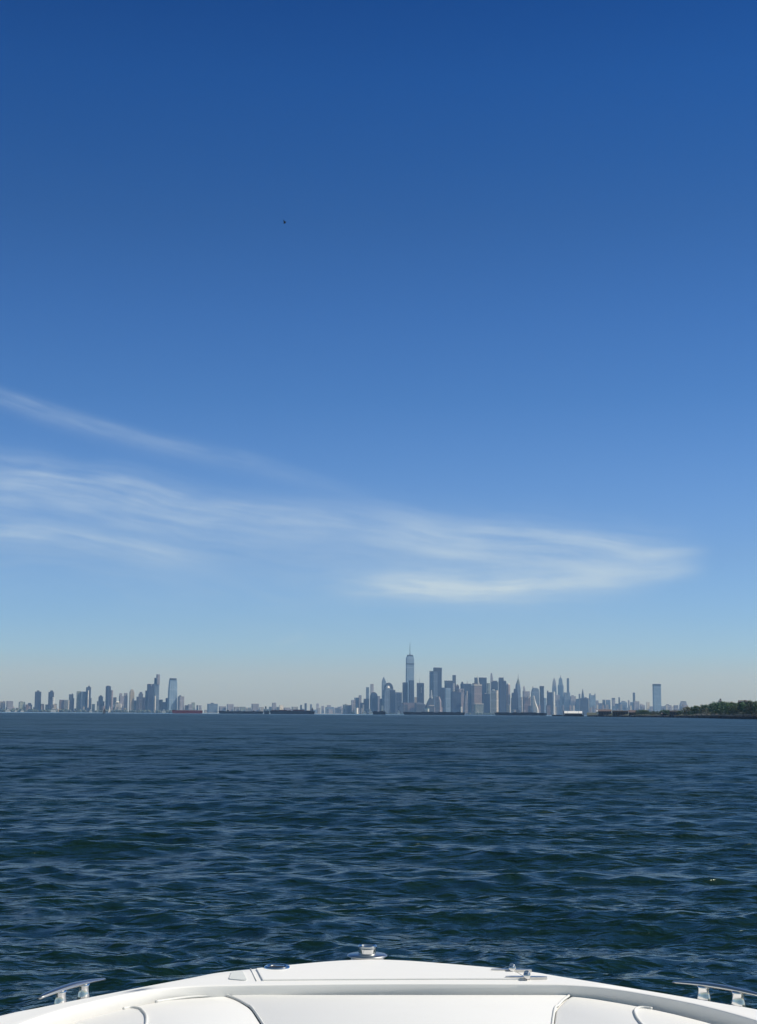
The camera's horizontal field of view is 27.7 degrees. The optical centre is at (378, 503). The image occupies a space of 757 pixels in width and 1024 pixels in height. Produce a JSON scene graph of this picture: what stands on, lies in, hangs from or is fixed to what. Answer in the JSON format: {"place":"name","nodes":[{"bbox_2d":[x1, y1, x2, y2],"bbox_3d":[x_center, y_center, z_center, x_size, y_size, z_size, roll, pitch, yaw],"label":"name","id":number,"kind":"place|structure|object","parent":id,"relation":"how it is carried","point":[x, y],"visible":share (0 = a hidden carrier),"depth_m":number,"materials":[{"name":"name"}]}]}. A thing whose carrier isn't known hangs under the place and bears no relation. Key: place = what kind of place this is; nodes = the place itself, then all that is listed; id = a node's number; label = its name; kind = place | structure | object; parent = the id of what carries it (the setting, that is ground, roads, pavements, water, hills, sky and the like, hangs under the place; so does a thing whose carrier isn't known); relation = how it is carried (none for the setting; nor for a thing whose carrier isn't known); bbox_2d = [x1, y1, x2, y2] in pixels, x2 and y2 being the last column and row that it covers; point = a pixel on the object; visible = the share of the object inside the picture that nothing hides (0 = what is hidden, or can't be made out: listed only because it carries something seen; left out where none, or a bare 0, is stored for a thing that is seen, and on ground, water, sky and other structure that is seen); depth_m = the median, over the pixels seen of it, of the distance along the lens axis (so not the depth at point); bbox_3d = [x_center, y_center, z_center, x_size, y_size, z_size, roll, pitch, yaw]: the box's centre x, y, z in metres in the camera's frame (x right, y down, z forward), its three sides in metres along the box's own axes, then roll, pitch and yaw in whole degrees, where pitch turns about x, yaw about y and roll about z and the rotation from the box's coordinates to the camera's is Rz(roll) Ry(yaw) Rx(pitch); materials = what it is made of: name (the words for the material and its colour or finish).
{"place":"outdoors","nodes":[
{"label":"outdoors","id":0,"kind":"place"},
{"bbox_2d":[92,712,326,713],"bbox_3d":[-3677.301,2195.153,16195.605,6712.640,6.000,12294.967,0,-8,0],"label":"shore land","id":1,"kind":"structure","parent":0,"point":[161,712],"depth_m":10714.82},
{"bbox_2d":[6,701,12,709],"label":"office building","id":2,"kind":"structure","parent":1,"relation":"on","point":[9,704],"depth_m":10890.30,"materials":[{"name":"grey stone"}]},
{"bbox_2d":[18,701,24,709],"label":"office building","id":3,"kind":"structure","parent":1,"relation":"on","point":[21,704],"depth_m":10912.62,"materials":[{"name":"grey stone"}]},
{"bbox_2d":[34,690,40,711],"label":"skyscraper","id":4,"kind":"structure","parent":1,"relation":"on","point":[37,705],"depth_m":10939.31,"materials":[{"name":"blue glass"}]},
{"bbox_2d":[48,690,53,708],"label":"skyscraper","id":5,"kind":"structure","parent":1,"relation":"on","point":[50,694],"depth_m":10958.83,"materials":[{"name":"blue glass"}]},
{"bbox_2d":[59,700,63,708],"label":"office building","id":6,"kind":"structure","parent":1,"relation":"on","point":[61,704],"depth_m":10971.10,"materials":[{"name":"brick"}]},
{"bbox_2d":[64,700,68,709],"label":"office building","id":7,"kind":"structure","parent":1,"relation":"on","point":[66,704],"depth_m":10978.40,"materials":[{"name":"stone"}]},
{"bbox_2d":[69,693,73,711],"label":"skyscraper","id":8,"kind":"structure","parent":1,"relation":"on","point":[71,704],"depth_m":10985.35,"materials":[{"name":"blue glass"}]},
{"bbox_2d":[76,691,79,710],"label":"skyscraper","id":9,"kind":"structure","parent":1,"relation":"on","point":[78,701],"depth_m":10998.81,"materials":[{"name":"glass"}]},
{"bbox_2d":[80,692,85,709],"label":"skyscraper","id":10,"kind":"structure","parent":1,"relation":"on","point":[82,699],"depth_m":11003.59,"materials":[{"name":"glass"}]},
{"bbox_2d":[0,709,171,712],"bbox_3d":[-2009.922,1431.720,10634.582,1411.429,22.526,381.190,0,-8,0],"label":"treeline","id":11,"kind":"object","parent":1,"relation":"on","point":[80,710],"visible":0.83,"depth_m":10627.48,"materials":[{"name":"green plant"}]},
{"bbox_2d":[85,686,90,711],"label":"skyscraper","id":12,"kind":"structure","parent":1,"relation":"on","point":[88,697],"depth_m":11009.90,"materials":[{"name":"blue glass"}]},
{"bbox_2d":[97,695,104,709],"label":"office building","id":13,"kind":"structure","parent":1,"relation":"on","point":[100,702],"depth_m":11023.29,"materials":[{"name":"stone"}]},
{"bbox_2d":[105,686,110,709],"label":"skyscraper","id":14,"kind":"structure","parent":1,"relation":"on","point":[108,698],"depth_m":11034.75,"materials":[{"name":"blue glass"}]},
{"bbox_2d":[110,690,112,709],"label":"skyscraper","id":15,"kind":"structure","parent":1,"relation":"on","point":[111,706],"depth_m":11136.58,"materials":[{"name":"grey stone"}]},
{"bbox_2d":[113,702,121,709],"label":"building","id":16,"kind":"structure","parent":1,"relation":"on","point":[117,705],"depth_m":10745.39,"materials":[{"name":"concrete"}]},
{"bbox_2d":[119,693,127,709],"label":"skyscraper","id":17,"kind":"structure","parent":1,"relation":"on","point":[123,701],"depth_m":11053.75,"materials":[{"name":"grey stone"}]},
{"bbox_2d":[129,689,133,709],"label":"skyscraper","id":18,"kind":"structure","parent":1,"relation":"on","point":[131,699],"depth_m":11063.97,"materials":[{"name":"beige stone"}]},
{"bbox_2d":[138,692,142,709],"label":"skyscraper","id":19,"kind":"structure","parent":1,"relation":"on","point":[140,702],"depth_m":11072.69,"materials":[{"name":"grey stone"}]},
{"bbox_2d":[146,684,153,711],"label":"skyscraper","id":20,"kind":"structure","parent":1,"relation":"on","point":[150,690],"depth_m":11084.19,"materials":[{"name":"blue glass"}]},
{"bbox_2d":[153,674,159,710],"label":"skyscraper","id":21,"kind":"structure","parent":1,"relation":"on","point":[156,685],"depth_m":11293.69,"materials":[{"name":"glass"}]},
{"bbox_2d":[159,700,162,711],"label":"office building","id":22,"kind":"structure","parent":1,"relation":"on","point":[160,705],"depth_m":11091.00,"materials":[{"name":"glass"}]},
{"bbox_2d":[167,678,176,710],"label":"skyscraper","id":23,"kind":"structure","parent":1,"relation":"on","point":[172,696],"depth_m":11106.06,"materials":[{"name":"glass"}]},
{"bbox_2d":[178,695,183,709],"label":"skyscraper","id":24,"kind":"structure","parent":1,"relation":"on","point":[180,702],"depth_m":11104.22,"materials":[{"name":"grey stone"}]},
{"bbox_2d":[207,703,217,712],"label":"office building","id":25,"kind":"structure","parent":1,"relation":"on","point":[212,707],"depth_m":12995.91,"materials":[{"name":"glass"}]},
{"bbox_2d":[227,704,233,710],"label":"office building","id":26,"kind":"structure","parent":1,"relation":"on","point":[230,707],"depth_m":13018.23,"materials":[{"name":"grey stone"}]},
{"bbox_2d":[251,704,258,710],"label":"office building","id":27,"kind":"structure","parent":1,"relation":"on","point":[254,707],"depth_m":13033.64,"materials":[{"name":"grey stone"}]},
{"bbox_2d":[0,712,756,1015],"bbox_3d":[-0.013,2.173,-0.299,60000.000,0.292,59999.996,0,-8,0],"label":"water","id":28,"kind":"structure","parent":0,"point":[138,850],"depth_m":25.10,"materials":[{"name":"blue liquid"}]},
{"bbox_2d":[172,709,202,713],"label":"barge","id":29,"kind":"object","parent":28,"relation":"on","point":[187,711],"visible":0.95,"depth_m":4910.80,"materials":[{"name":"red metal"}]},
{"bbox_2d":[218,710,263,713],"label":"barge","id":30,"kind":"object","parent":28,"relation":"on","point":[241,712],"visible":0.95,"depth_m":4632.07,"materials":[{"name":"black metal"}]},
{"bbox_2d":[270,708,314,713],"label":"barge","id":31,"kind":"object","parent":28,"relation":"on","point":[291,712],"visible":0.96,"depth_m":4643.55,"materials":[{"name":"black metal"}]},
{"bbox_2d":[0,944,756,1023],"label":"motorboat","id":32,"kind":"object","parent":28,"relation":"on","point":[367,984],"visible":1,"depth_m":5.44,"materials":[{"name":"white plastic"}]},
{"bbox_2d":[373,711,385,714],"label":"barge","id":33,"kind":"object","parent":28,"relation":"on","point":[379,713],"visible":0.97,"depth_m":4553.90,"materials":[{"name":"black metal"}]},
{"bbox_2d":[403,712,464,714],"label":"barge","id":34,"kind":"object","parent":28,"relation":"on","point":[433,713],"visible":0.94,"depth_m":4448.89,"materials":[{"name":"black metal"}]},
{"bbox_2d":[495,712,546,715],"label":"barge","id":35,"kind":"object","parent":28,"relation":"on","point":[522,714],"visible":0.94,"depth_m":4235.42,"materials":[{"name":"black metal"}]},
{"bbox_2d":[563,711,583,715],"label":"covered barge","id":36,"kind":"object","parent":28,"relation":"on","point":[571,713],"visible":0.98,"depth_m":2601.29,"materials":[{"name":"white metal"}]},
{"bbox_2d":[0,0,756,712],"label":"sky","id":37,"kind":"structure","parent":0,"point":[482,402],"materials":[{"name":"blue"}]},
{"bbox_2d":[587,712,756,717],"bbox_3d":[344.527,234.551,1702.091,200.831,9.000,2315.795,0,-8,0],"label":"shore land","id":38,"kind":"structure","parent":0,"point":[595,714],"depth_m":2048.48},
{"bbox_2d":[598,709,611,716],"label":"shed","id":39,"kind":"structure","parent":38,"relation":"on","point":[601,712],"depth_m":2312.02,"materials":[{"name":"brown"}]},
{"bbox_2d":[612,710,627,716],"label":"pier building","id":40,"kind":"structure","parent":38,"relation":"on","point":[616,713],"depth_m":2196.25,"materials":[{"name":"brown wood"}]},
{"bbox_2d":[587,715,756,718],"bbox_3d":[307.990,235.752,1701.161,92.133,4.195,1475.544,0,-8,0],"label":"shore rocks","id":41,"kind":"object","parent":38,"relation":"on","point":[729,717],"visible":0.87,"depth_m":1519.90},
{"bbox_2d":[669,710,680,716],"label":"shed","id":42,"kind":"structure","parent":38,"relation":"on","point":[672,713],"depth_m":1816.05,"materials":[{"name":"brown"}]},
{"bbox_2d":[708,701,717,711],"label":"tree","id":43,"kind":"object","parent":38,"relation":"on","point":[712,705],"visible":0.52,"depth_m":1428.64,"materials":[{"name":"green plant"}]},
{"bbox_2d":[726,705,736,713],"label":"tree","id":44,"kind":"object","parent":38,"relation":"on","point":[729,708],"visible":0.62,"depth_m":1257.59,"materials":[{"name":"green plant"}]},
{"bbox_2d":[746,702,756,715],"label":"tree","id":45,"kind":"object","parent":38,"relation":"on","point":[750,705],"visible":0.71,"depth_m":1124.61,"materials":[{"name":"green plant"}]},
{"bbox_2d":[712,714,750,715],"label":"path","id":46,"kind":"structure","parent":0,"point":[733,715],"depth_m":1224.74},
{"bbox_3d":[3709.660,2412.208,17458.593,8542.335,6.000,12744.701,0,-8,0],"label":"island land","id":47,"kind":"structure","parent":0,"visible":0},
{"bbox_2d":[351,700,355,711],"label":"skyscraper","id":48,"kind":"structure","parent":47,"relation":"on","point":[353,704],"depth_m":11791.54,"materials":[{"name":"grey stone"}]},
{"bbox_2d":[363,699,368,711],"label":"skyscraper","id":49,"kind":"structure","parent":47,"relation":"on","point":[366,703],"depth_m":11792.33,"materials":[{"name":"glass"}]},
{"bbox_2d":[370,692,377,712],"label":"skyscraper","id":50,"kind":"structure","parent":47,"relation":"on","point":[373,701],"depth_m":11793.40,"materials":[{"name":"blue glass"}]},
{"bbox_2d":[382,677,385,695],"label":"skyscraper","id":51,"kind":"structure","parent":47,"relation":"on","point":[383,682],"depth_m":12110.25,"materials":[{"name":"metal"}]},
{"bbox_2d":[382,683,392,713],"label":"skyscraper","id":52,"kind":"structure","parent":47,"relation":"on","point":[388,687],"depth_m":11782.37,"materials":[{"name":"glass"}]},
{"bbox_2d":[390,690,394,713],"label":"skyscraper","id":53,"kind":"structure","parent":47,"relation":"on","point":[392,701],"depth_m":11596.97,"materials":[{"name":"blue glass"}]},
{"bbox_2d":[395,692,401,713],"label":"skyscraper","id":54,"kind":"structure","parent":47,"relation":"on","point":[398,698],"depth_m":11892.66,"materials":[{"name":"glass"}]},
{"bbox_2d":[402,682,407,702],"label":"skyscraper","id":55,"kind":"structure","parent":47,"relation":"on","point":[404,692],"depth_m":11606.86,"materials":[{"name":"blue glass"}]},
{"bbox_2d":[401,703,414,711],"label":"office building","id":56,"kind":"structure","parent":47,"relation":"on","point":[411,707],"depth_m":11489.99,"materials":[{"name":"glass"}]},
{"bbox_2d":[406,654,413,702],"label":"skyscraper","id":57,"kind":"structure","parent":47,"relation":"on","point":[409,667],"depth_m":11922.53,"materials":[{"name":"glass"}]},
{"bbox_2d":[409,680,413,702],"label":"skyscraper","id":58,"kind":"structure","parent":47,"relation":"on","point":[411,691],"depth_m":11605.70,"materials":[{"name":"blue glass"}]},
{"bbox_2d":[417,678,423,703],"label":"skyscraper","id":59,"kind":"structure","parent":47,"relation":"on","point":[420,692],"depth_m":11798.96,"materials":[{"name":"glass"}]},
{"bbox_2d":[415,703,425,711],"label":"office building","id":60,"kind":"structure","parent":47,"relation":"on","point":[419,707],"depth_m":11480.58,"materials":[{"name":"glass"}]},
{"bbox_2d":[425,690,434,711],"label":"skyscraper","id":61,"kind":"structure","parent":47,"relation":"on","point":[430,704],"depth_m":11389.91,"materials":[{"name":"stone"}]},
{"bbox_2d":[429,671,437,706],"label":"skyscraper","id":62,"kind":"structure","parent":47,"relation":"on","point":[433,681],"depth_m":11791.10,"materials":[{"name":"metal"}]},
{"bbox_2d":[433,668,441,706],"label":"skyscraper","id":63,"kind":"structure","parent":47,"relation":"on","point":[439,670],"depth_m":12008.62,"materials":[{"name":"blue glass"}]},
{"bbox_2d":[435,696,440,711],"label":"skyscraper","id":64,"kind":"structure","parent":47,"relation":"on","point":[437,704],"depth_m":11287.94,"materials":[{"name":"glass"}]},
{"bbox_2d":[442,688,444,711],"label":"skyscraper","id":65,"kind":"structure","parent":47,"relation":"on","point":[443,699],"depth_m":11791.00,"materials":[{"name":"blue glass"}]},
{"bbox_2d":[445,688,450,711],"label":"skyscraper","id":66,"kind":"structure","parent":47,"relation":"on","point":[447,699],"depth_m":11489.07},
{"bbox_2d":[444,681,452,691],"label":"skyscraper","id":67,"kind":"structure","parent":47,"relation":"on","point":[448,684],"depth_m":11898.28,"materials":[{"name":"blue glass"}]},
{"bbox_2d":[351,712,547,714],"bbox_3d":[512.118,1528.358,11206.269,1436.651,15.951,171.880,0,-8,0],"label":"treeline","id":68,"kind":"object","parent":47,"relation":"on","point":[466,713],"visible":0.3,"depth_m":11199.16,"materials":[{"name":"green plant"}]},
{"bbox_2d":[452,675,455,690],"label":"skyscraper","id":69,"kind":"structure","parent":47,"relation":"on","point":[454,679],"depth_m":12398.98,"materials":[{"name":"stone"}]},
{"bbox_2d":[451,691,460,711],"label":"skyscraper","id":70,"kind":"structure","parent":47,"relation":"on","point":[455,701],"depth_m":11378.82,"materials":[{"name":"blue glass"}]},
{"bbox_2d":[458,689,463,711],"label":"skyscraper","id":71,"kind":"structure","parent":47,"relation":"on","point":[462,695],"depth_m":11681.39,"materials":[{"name":"grey stone"}]},
{"bbox_2d":[460,682,470,696],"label":"skyscraper","id":72,"kind":"structure","parent":47,"relation":"on","point":[466,687],"depth_m":11886.73,"materials":[{"name":"blue glass"}]},
{"bbox_2d":[463,695,467,713],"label":"skyscraper","id":73,"kind":"structure","parent":47,"relation":"on","point":[465,707],"depth_m":11376.54,"materials":[{"name":"grey stone"}]},
{"bbox_2d":[468,693,471,713],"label":"skyscraper","id":74,"kind":"structure","parent":47,"relation":"on","point":[469,702],"depth_m":11577.05,"materials":[{"name":"blue glass"}]},
{"bbox_2d":[471,683,481,707],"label":"skyscraper","id":75,"kind":"structure","parent":47,"relation":"on","point":[476,690],"depth_m":11569.07,"materials":[{"name":"grey stone"}]},
{"bbox_2d":[474,703,482,713],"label":"office building","id":76,"kind":"structure","parent":47,"relation":"on","point":[478,708],"depth_m":11264.27,"materials":[{"name":"grey stone"}]},
{"bbox_2d":[479,677,486,693],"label":"skyscraper","id":77,"kind":"structure","parent":47,"relation":"on","point":[482,681],"depth_m":11982.18,"materials":[{"name":"blue glass"}]},
{"bbox_2d":[482,693,489,712],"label":"skyscraper","id":78,"kind":"structure","parent":47,"relation":"on","point":[486,702],"depth_m":11466.82,"materials":[{"name":"blue glass"}]},
{"bbox_2d":[490,673,492,709],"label":"skyscraper","id":79,"kind":"structure","parent":47,"relation":"on","point":[491,678],"depth_m":13369.37,"materials":[{"name":"grey stone"}]},
{"bbox_2d":[491,681,497,689],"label":"skyscraper","id":80,"kind":"structure","parent":47,"relation":"on","point":[494,684],"depth_m":11877.57,"materials":[{"name":"blue glass"}]},
{"bbox_2d":[491,689,498,713],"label":"skyscraper","id":81,"kind":"structure","parent":47,"relation":"on","point":[494,702],"depth_m":11361.54,"materials":[{"name":"glass"}]},
{"bbox_2d":[498,676,505,711],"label":"skyscraper","id":82,"kind":"structure","parent":47,"relation":"on","point":[502,693],"depth_m":11466.64,"materials":[{"name":"blue glass"}]},
{"bbox_2d":[506,683,509,711],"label":"skyscraper","id":83,"kind":"structure","parent":47,"relation":"on","point":[507,693],"depth_m":11563.17,"materials":[{"name":"grey stone"}]},
{"bbox_2d":[511,689,517,712],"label":"skyscraper","id":84,"kind":"structure","parent":47,"relation":"on","point":[514,702],"depth_m":11551.73,"materials":[{"name":"blue glass"}]},
{"bbox_2d":[515,678,520,712],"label":"skyscraper","id":85,"kind":"structure","parent":47,"relation":"on","point":[517,686],"depth_m":11847.88,"materials":[{"name":"glass"}]},
{"bbox_2d":[523,686,529,696],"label":"skyscraper","id":86,"kind":"structure","parent":47,"relation":"on","point":[526,693],"depth_m":12145.79,"materials":[{"name":"grey stone"}]},
{"bbox_2d":[523,696,530,711],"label":"skyscraper","id":87,"kind":"structure","parent":47,"relation":"on","point":[526,702],"depth_m":11539.25,"materials":[{"name":"brick"}]},
{"bbox_2d":[531,687,538,711],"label":"skyscraper","id":88,"kind":"structure","parent":47,"relation":"on","point":[535,692],"depth_m":11739.33,"materials":[{"name":"metal"}]},
{"bbox_2d":[532,696,538,712],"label":"skyscraper","id":89,"kind":"structure","parent":47,"relation":"on","point":[535,708],"depth_m":11341.73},
{"bbox_2d":[539,686,543,712],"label":"skyscraper","id":90,"kind":"structure","parent":47,"relation":"on","point":[541,699],"depth_m":11635.93,"materials":[{"name":"blue glass"}]},
{"bbox_2d":[546,705,550,714],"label":"office building","id":91,"kind":"structure","parent":47,"relation":"on","point":[548,709],"depth_m":11183.01,"materials":[{"name":"brick"}]},
{"bbox_2d":[547,691,552,714],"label":"skyscraper","id":92,"kind":"structure","parent":47,"relation":"on","point":[550,698],"depth_m":11428.51,"materials":[{"name":"blue glass"}]},
{"bbox_2d":[553,692,554,714],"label":"skyscraper","id":93,"kind":"structure","parent":47,"relation":"on","point":[553,703],"depth_m":11377.24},
{"bbox_2d":[552,678,556,694],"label":"skyscraper","id":94,"kind":"structure","parent":47,"relation":"on","point":[554,689],"depth_m":17360.71,"materials":[{"name":"blue stone"}]},
{"bbox_2d":[555,695,559,714],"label":"skyscraper","id":95,"kind":"structure","parent":47,"relation":"on","point":[557,701],"depth_m":14770.11,"materials":[{"name":"glass"}]},
{"bbox_2d":[558,675,563,695],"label":"skyscraper","id":96,"kind":"structure","parent":47,"relation":"on","point":[560,689],"depth_m":17348.70,"materials":[{"name":"metal"}]},
{"bbox_2d":[560,696,563,714],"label":"skyscraper","id":97,"kind":"structure","parent":47,"relation":"on","point":[561,700],"depth_m":14764.47,"materials":[{"name":"glass"}]},
{"bbox_2d":[564,692,569,710],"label":"skyscraper","id":98,"kind":"structure","parent":47,"relation":"on","point":[566,700],"depth_m":14759.31,"materials":[{"name":"glass"}]},
{"bbox_2d":[570,695,575,710],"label":"skyscraper","id":99,"kind":"structure","parent":47,"relation":"on","point":[572,700],"depth_m":14753.13,"materials":[{"name":"glass"}]},
{"bbox_2d":[576,699,578,712],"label":"skyscraper","id":100,"kind":"structure","parent":47,"relation":"on","point":[577,704],"depth_m":14739.98,"materials":[{"name":"glass"}]},
{"bbox_2d":[580,697,588,714],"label":"skyscraper","id":101,"kind":"structure","parent":47,"relation":"on","point":[584,704],"depth_m":12766.90,"materials":[{"name":"blue glass"}]},
{"bbox_2d":[589,693,595,707],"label":"skyscraper","id":102,"kind":"structure","parent":47,"relation":"on","point":[592,700],"depth_m":13256.70,"materials":[{"name":"metal"}]},
{"bbox_2d":[633,701,638,711],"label":"skyscraper","id":103,"kind":"structure","parent":47,"relation":"on","point":[635,705],"depth_m":14661.57,"materials":[{"name":"blue stone"}]},
{"bbox_2d":[652,684,660,711],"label":"skyscraper","id":104,"kind":"structure","parent":47,"relation":"on","point":[656,689],"depth_m":12586.18,"materials":[{"name":"blue glass"}]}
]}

